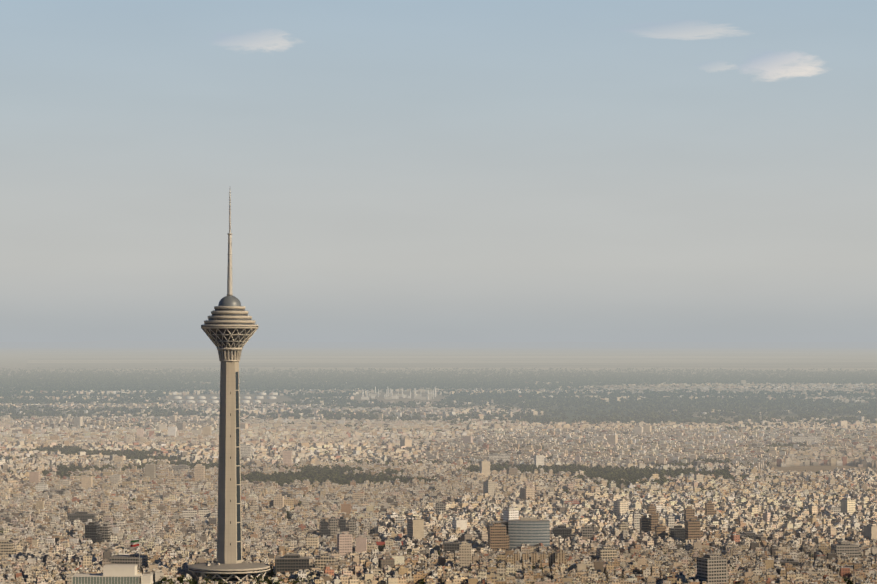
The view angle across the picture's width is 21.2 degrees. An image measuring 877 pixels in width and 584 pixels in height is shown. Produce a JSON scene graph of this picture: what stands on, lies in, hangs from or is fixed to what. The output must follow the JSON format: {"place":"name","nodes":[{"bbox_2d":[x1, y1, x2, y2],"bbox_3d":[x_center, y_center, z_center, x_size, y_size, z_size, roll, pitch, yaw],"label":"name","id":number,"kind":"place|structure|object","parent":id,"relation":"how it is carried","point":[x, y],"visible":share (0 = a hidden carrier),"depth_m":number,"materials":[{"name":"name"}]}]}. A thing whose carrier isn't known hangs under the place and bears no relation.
{"place":"outdoors","nodes":[
{"label":"outdoors","id":0,"kind":"place"},
{"bbox_2d":[0,342,873,412],"bbox_3d":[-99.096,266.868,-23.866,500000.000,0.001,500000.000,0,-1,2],"label":"ground","id":1,"kind":"structure","parent":0,"point":[13,358],"depth_m":57042.19,"materials":[{"name":"grey"}]},
{"bbox_2d":[0,340,876,346],"bbox_3d":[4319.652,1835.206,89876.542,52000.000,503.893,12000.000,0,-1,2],"label":"hills","id":2,"kind":"structure","parent":0,"point":[112,343],"depth_m":85213.30,"materials":[{"name":"grey"}]},
{"bbox_2d":[0,0,876,341],"label":"sky","id":3,"kind":"structure","parent":0,"point":[392,170],"materials":[{"name":"blue"}]},
{"bbox_2d":[17,347,876,579],"bbox_3d":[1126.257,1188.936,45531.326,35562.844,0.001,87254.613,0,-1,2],"label":"city ground","id":4,"kind":"structure","parent":0,"point":[592,359],"depth_m":28472.43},
{"bbox_2d":[0,540,17,554],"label":"building","id":5,"kind":"structure","parent":4,"relation":"on","point":[7,546],"depth_m":2752.52,"materials":[{"name":"beige concrete"}]},
{"bbox_2d":[43,488,74,494],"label":"building","id":6,"kind":"structure","parent":4,"relation":"on","point":[60,492],"depth_m":3875.53,"materials":[{"name":"grey concrete"}]},
{"bbox_2d":[67,511,97,522],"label":"building","id":7,"kind":"structure","parent":4,"relation":"on","point":[83,516],"depth_m":3243.48,"materials":[{"name":"grey concrete"}]},
{"bbox_2d":[85,522,102,543],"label":"building","id":8,"kind":"structure","parent":4,"relation":"on","point":[93,533],"depth_m":2911.10,"materials":[{"name":"grey glass"}]},
{"bbox_2d":[101,523,113,541],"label":"building","id":9,"kind":"structure","parent":4,"relation":"on","point":[106,529],"depth_m":2931.62,"materials":[{"name":"beige concrete"}]},
{"bbox_2d":[72,564,153,583],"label":"atrium building","id":10,"kind":"structure","parent":4,"relation":"on","point":[119,574],"depth_m":2396.98,"materials":[{"name":"beige concrete"}]},
{"bbox_2d":[110,554,147,568],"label":"building","id":11,"kind":"structure","parent":4,"relation":"on","point":[126,559],"depth_m":2613.77,"materials":[{"name":"grey concrete"}]},
{"bbox_2d":[131,539,139,567],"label":"flag pole","id":12,"kind":"object","parent":4,"relation":"on","point":[135,543],"visible":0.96,"depth_m":2586.88,"materials":[{"name":"metal"}]},
{"bbox_2d":[172,465,189,470],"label":"building","id":13,"kind":"structure","parent":4,"relation":"on","point":[176,468],"depth_m":4528.92,"materials":[{"name":"beige concrete"}]},
{"bbox_2d":[183,507,196,519],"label":"building","id":14,"kind":"structure","parent":4,"relation":"on","point":[189,512],"depth_m":3279.28,"materials":[{"name":"beige concrete"}]},
{"bbox_2d":[199,507,210,519],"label":"building","id":15,"kind":"structure","parent":4,"relation":"on","point":[205,511],"depth_m":3292.39,"materials":[{"name":"beige concrete"}]},
{"bbox_2d":[211,510,217,516],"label":"building","id":16,"kind":"structure","parent":4,"relation":"on","point":[215,514],"depth_m":3277.97,"materials":[{"name":"beige concrete"}]},
{"bbox_2d":[168,392,277,402],"bbox_3d":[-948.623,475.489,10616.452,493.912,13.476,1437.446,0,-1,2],"label":"storage tanks","id":17,"kind":"object","parent":4,"relation":"on","point":[217,401],"visible":0.6,"depth_m":10550.50,"materials":[{"name":"white metal"}]},
{"bbox_2d":[188,192,269,583],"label":"telecommunications tower","id":18,"kind":"structure","parent":4,"relation":"on","point":[229,327],"depth_m":2558.30,"materials":[{"name":"beige concrete"}]},
{"bbox_2d":[240,444,253,458],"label":"building","id":19,"kind":"structure","parent":4,"relation":"on","point":[246,450],"depth_m":5040.37,"materials":[{"name":"beige concrete"}]},
{"bbox_2d":[275,492,291,496],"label":"building","id":20,"kind":"structure","parent":4,"relation":"on","point":[287,494],"depth_m":3761.20,"materials":[{"name":"grey concrete"}]},
{"bbox_2d":[275,554,312,573],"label":"building","id":21,"kind":"structure","parent":4,"relation":"on","point":[291,563],"depth_m":2565.35,"materials":[{"name":"grey concrete"}]},
{"bbox_2d":[319,519,330,536],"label":"building","id":22,"kind":"structure","parent":4,"relation":"on","point":[323,527],"depth_m":3002.14,"materials":[{"name":"grey glass"}]},
{"bbox_2d":[315,554,337,570],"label":"building","id":23,"kind":"structure","parent":4,"relation":"on","point":[322,560],"depth_m":2589.48,"materials":[{"name":"beige concrete"}]},
{"bbox_2d":[328,517,339,536],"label":"building","id":24,"kind":"structure","parent":4,"relation":"on","point":[332,524],"depth_m":3013.21,"materials":[{"name":"beige concrete"}]},
{"bbox_2d":[337,517,348,530],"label":"building","id":25,"kind":"structure","parent":4,"relation":"on","point":[341,522],"depth_m":3024.61,"materials":[{"name":"grey glass"}]},
{"bbox_2d":[347,518,358,534],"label":"building","id":26,"kind":"structure","parent":4,"relation":"on","point":[351,523],"depth_m":3035.41,"materials":[{"name":"beige concrete"}]},
{"bbox_2d":[376,542,402,549],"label":"red-roofed landmark","id":27,"kind":"object","parent":4,"relation":"on","point":[380,543],"visible":0.11,"depth_m":2889.89,"materials":[{"name":"red"}]},
{"bbox_2d":[361,386,435,399],"bbox_3d":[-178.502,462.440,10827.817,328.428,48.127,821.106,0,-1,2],"label":"refinery","id":28,"kind":"structure","parent":4,"relation":"on","point":[429,396],"depth_m":10636.96,"materials":[{"name":"white metal"}]},
{"bbox_2d":[395,515,406,525],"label":"building","id":29,"kind":"structure","parent":4,"relation":"on","point":[399,519],"depth_m":3179.49,"materials":[{"name":"beige concrete"}]},
{"bbox_2d":[0,504,869,583],"bbox_3d":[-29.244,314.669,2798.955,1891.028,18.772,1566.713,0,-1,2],"label":"trees","id":30,"kind":"object","parent":4,"relation":"on","point":[272,573],"visible":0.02,"depth_m":2511.50,"materials":[{"name":"green plant"}]},
{"bbox_2d":[0,435,875,505],"bbox_3d":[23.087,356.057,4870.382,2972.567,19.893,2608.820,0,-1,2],"label":"trees","id":31,"kind":"object","parent":4,"relation":"on","point":[628,475],"visible":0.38,"depth_m":4580.33,"materials":[{"name":"green plant"}]},
{"bbox_2d":[0,498,876,583],"bbox_3d":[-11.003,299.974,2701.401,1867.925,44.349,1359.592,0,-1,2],"label":"city buildings","id":32,"kind":"structure","parent":4,"relation":"on","point":[40,556],"depth_m":2806.76,"materials":[{"name":"beige concrete"}]},
{"bbox_2d":[0,450,876,518],"bbox_3d":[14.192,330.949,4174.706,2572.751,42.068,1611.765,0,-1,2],"label":"city buildings","id":33,"kind":"structure","parent":4,"relation":"on","point":[111,489],"depth_m":3938.39,"materials":[{"name":"beige concrete"}]},
{"bbox_2d":[0,415,876,465],"bbox_3d":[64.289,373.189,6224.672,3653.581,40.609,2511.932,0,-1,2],"label":"city buildings","id":34,"kind":"structure","parent":4,"relation":"on","point":[301,434],"depth_m":5933.01,"materials":[{"name":"beige concrete"}]},
{"bbox_2d":[0,367,876,435],"bbox_3d":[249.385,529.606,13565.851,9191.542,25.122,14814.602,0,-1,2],"label":"trees","id":35,"kind":"object","parent":4,"relation":"on","point":[131,382],"visible":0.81,"depth_m":11161.56,"materials":[{"name":"plant"}]},
{"bbox_2d":[0,380,876,421],"bbox_3d":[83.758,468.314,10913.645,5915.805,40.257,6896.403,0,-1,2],"label":"city buildings","id":36,"kind":"structure","parent":4,"relation":"on","point":[444,412],"depth_m":9548.53,"materials":[{"name":"beige concrete"}]},
{"bbox_2d":[435,502,448,513],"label":"building","id":37,"kind":"structure","parent":4,"relation":"on","point":[440,506],"depth_m":3381.34,"materials":[{"name":"beige concrete"}]},
{"bbox_2d":[443,540,460,559],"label":"building","id":38,"kind":"structure","parent":4,"relation":"on","point":[452,547],"depth_m":2795.94,"materials":[{"name":"grey concrete"}]},
{"bbox_2d":[488,522,508,550],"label":"high-rise building","id":39,"kind":"structure","parent":4,"relation":"on","point":[498,537],"depth_m":2824.98,"materials":[{"name":"brown concrete"}]},
{"bbox_2d":[488,453,509,460],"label":"building","id":40,"kind":"structure","parent":4,"relation":"on","point":[503,456],"depth_m":4962.83,"materials":[{"name":"beige concrete"}]},
{"bbox_2d":[513,551,519,565],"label":"building","id":41,"kind":"structure","parent":4,"relation":"on","point":[516,556],"depth_m":2662.03,"materials":[{"name":"beige concrete"}]},
{"bbox_2d":[498,517,549,548],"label":"office building","id":42,"kind":"structure","parent":4,"relation":"on","point":[532,531],"depth_m":2852.28,"materials":[{"name":"grey glass"}]},
{"bbox_2d":[522,551,528,568],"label":"building","id":43,"kind":"structure","parent":4,"relation":"on","point":[525,556],"depth_m":2661.77,"materials":[{"name":"beige concrete"}]},
{"bbox_2d":[531,550,537,568],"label":"building","id":44,"kind":"structure","parent":4,"relation":"on","point":[534,557],"depth_m":2661.47,"materials":[{"name":"beige concrete"}]},
{"bbox_2d":[540,551,545,566],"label":"building","id":45,"kind":"structure","parent":4,"relation":"on","point":[543,556],"depth_m":2661.23,"materials":[{"name":"beige concrete"}]},
{"bbox_2d":[548,550,554,567],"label":"building","id":46,"kind":"structure","parent":4,"relation":"on","point":[551,558],"depth_m":2660.95,"materials":[{"name":"beige concrete"}]},
{"bbox_2d":[557,549,567,568],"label":"building","id":47,"kind":"structure","parent":4,"relation":"on","point":[561,556],"depth_m":2651.78,"materials":[{"name":"beige concrete"}]},
{"bbox_2d":[553,525,573,538],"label":"building","id":48,"kind":"structure","parent":4,"relation":"on","point":[564,531],"depth_m":2959.86,"materials":[{"name":"grey glass"}]},
{"bbox_2d":[564,499,578,503],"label":"building","id":49,"kind":"structure","parent":4,"relation":"on","point":[574,501],"depth_m":3590.49,"materials":[{"name":"beige concrete"}]},
{"bbox_2d":[581,525,595,539],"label":"building","id":50,"kind":"structure","parent":4,"relation":"on","point":[586,531],"depth_m":2970.07,"materials":[{"name":"grey concrete"}]},
{"bbox_2d":[596,545,618,560],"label":"building","id":51,"kind":"structure","parent":4,"relation":"on","point":[607,552],"depth_m":2706.27,"materials":[{"name":"beige concrete"}]},
{"bbox_2d":[618,521,629,531],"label":"building","id":52,"kind":"structure","parent":4,"relation":"on","point":[622,525],"depth_m":3037.74,"materials":[{"name":"beige concrete"}]},
{"bbox_2d":[633,510,640,532],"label":"building","id":53,"kind":"structure","parent":4,"relation":"on","point":[636,518],"depth_m":3084.48,"materials":[{"name":"beige concrete"}]},
{"bbox_2d":[640,516,648,532],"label":"building","id":54,"kind":"structure","parent":4,"relation":"on","point":[644,523],"depth_m":3036.95,"materials":[{"name":"grey concrete"}]},
{"bbox_2d":[647,504,657,513],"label":"building","id":55,"kind":"structure","parent":4,"relation":"on","point":[651,508],"depth_m":3316.90,"materials":[{"name":"beige concrete"}]},
{"bbox_2d":[649,512,657,532],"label":"building","id":56,"kind":"structure","parent":4,"relation":"on","point":[653,519],"depth_m":3025.06,"materials":[{"name":"brown concrete"}]},
{"bbox_2d":[655,523,667,537],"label":"building","id":57,"kind":"structure","parent":4,"relation":"on","point":[660,529],"depth_m":2956.95,"materials":[{"name":"beige concrete"}]},
{"bbox_2d":[666,513,676,527],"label":"building","id":58,"kind":"structure","parent":4,"relation":"on","point":[670,521],"depth_m":3083.45,"materials":[{"name":"beige concrete"}]},
{"bbox_2d":[669,525,684,541],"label":"building","id":59,"kind":"structure","parent":4,"relation":"on","point":[677,531],"depth_m":2944.99,"materials":[{"name":"grey glass"}]},
{"bbox_2d":[684,506,696,520],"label":"building","id":60,"kind":"structure","parent":4,"relation":"on","point":[689,511],"depth_m":3221.28,"materials":[{"name":"beige concrete"}]},
{"bbox_2d":[685,518,702,539],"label":"building","id":61,"kind":"structure","parent":4,"relation":"on","point":[693,531],"depth_m":2912.43,"materials":[{"name":"beige concrete"}]},
{"bbox_2d":[705,501,716,515],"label":"building","id":62,"kind":"structure","parent":4,"relation":"on","point":[709,508],"depth_m":3342.89,"materials":[{"name":"beige concrete"}]},
{"bbox_2d":[697,554,728,583],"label":"building","id":63,"kind":"structure","parent":4,"relation":"on","point":[712,569],"depth_m":2414.80,"materials":[{"name":"beige concrete"}]},
{"bbox_2d":[721,532,760,538],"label":"building","id":64,"kind":"structure","parent":4,"relation":"on","point":[752,535],"depth_m":3016.74,"materials":[{"name":"grey concrete"}]},
{"bbox_2d":[774,558,798,566],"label":"building","id":65,"kind":"structure","parent":4,"relation":"on","point":[792,561],"depth_m":2597.63,"materials":[{"name":"grey concrete"}]},
{"bbox_2d":[789,436,821,444],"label":"building","id":66,"kind":"structure","parent":4,"relation":"on","point":[802,438],"depth_m":5815.68,"materials":[{"name":"beige concrete"}]},
{"bbox_2d":[829,507,840,513],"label":"building","id":67,"kind":"structure","parent":4,"relation":"on","point":[836,510],"depth_m":3439.21,"materials":[{"name":"beige concrete"}]},
{"bbox_2d":[831,541,860,558],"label":"building","id":68,"kind":"structure","parent":4,"relation":"on","point":[849,549],"depth_m":2726.49,"materials":[{"name":"beige concrete"}]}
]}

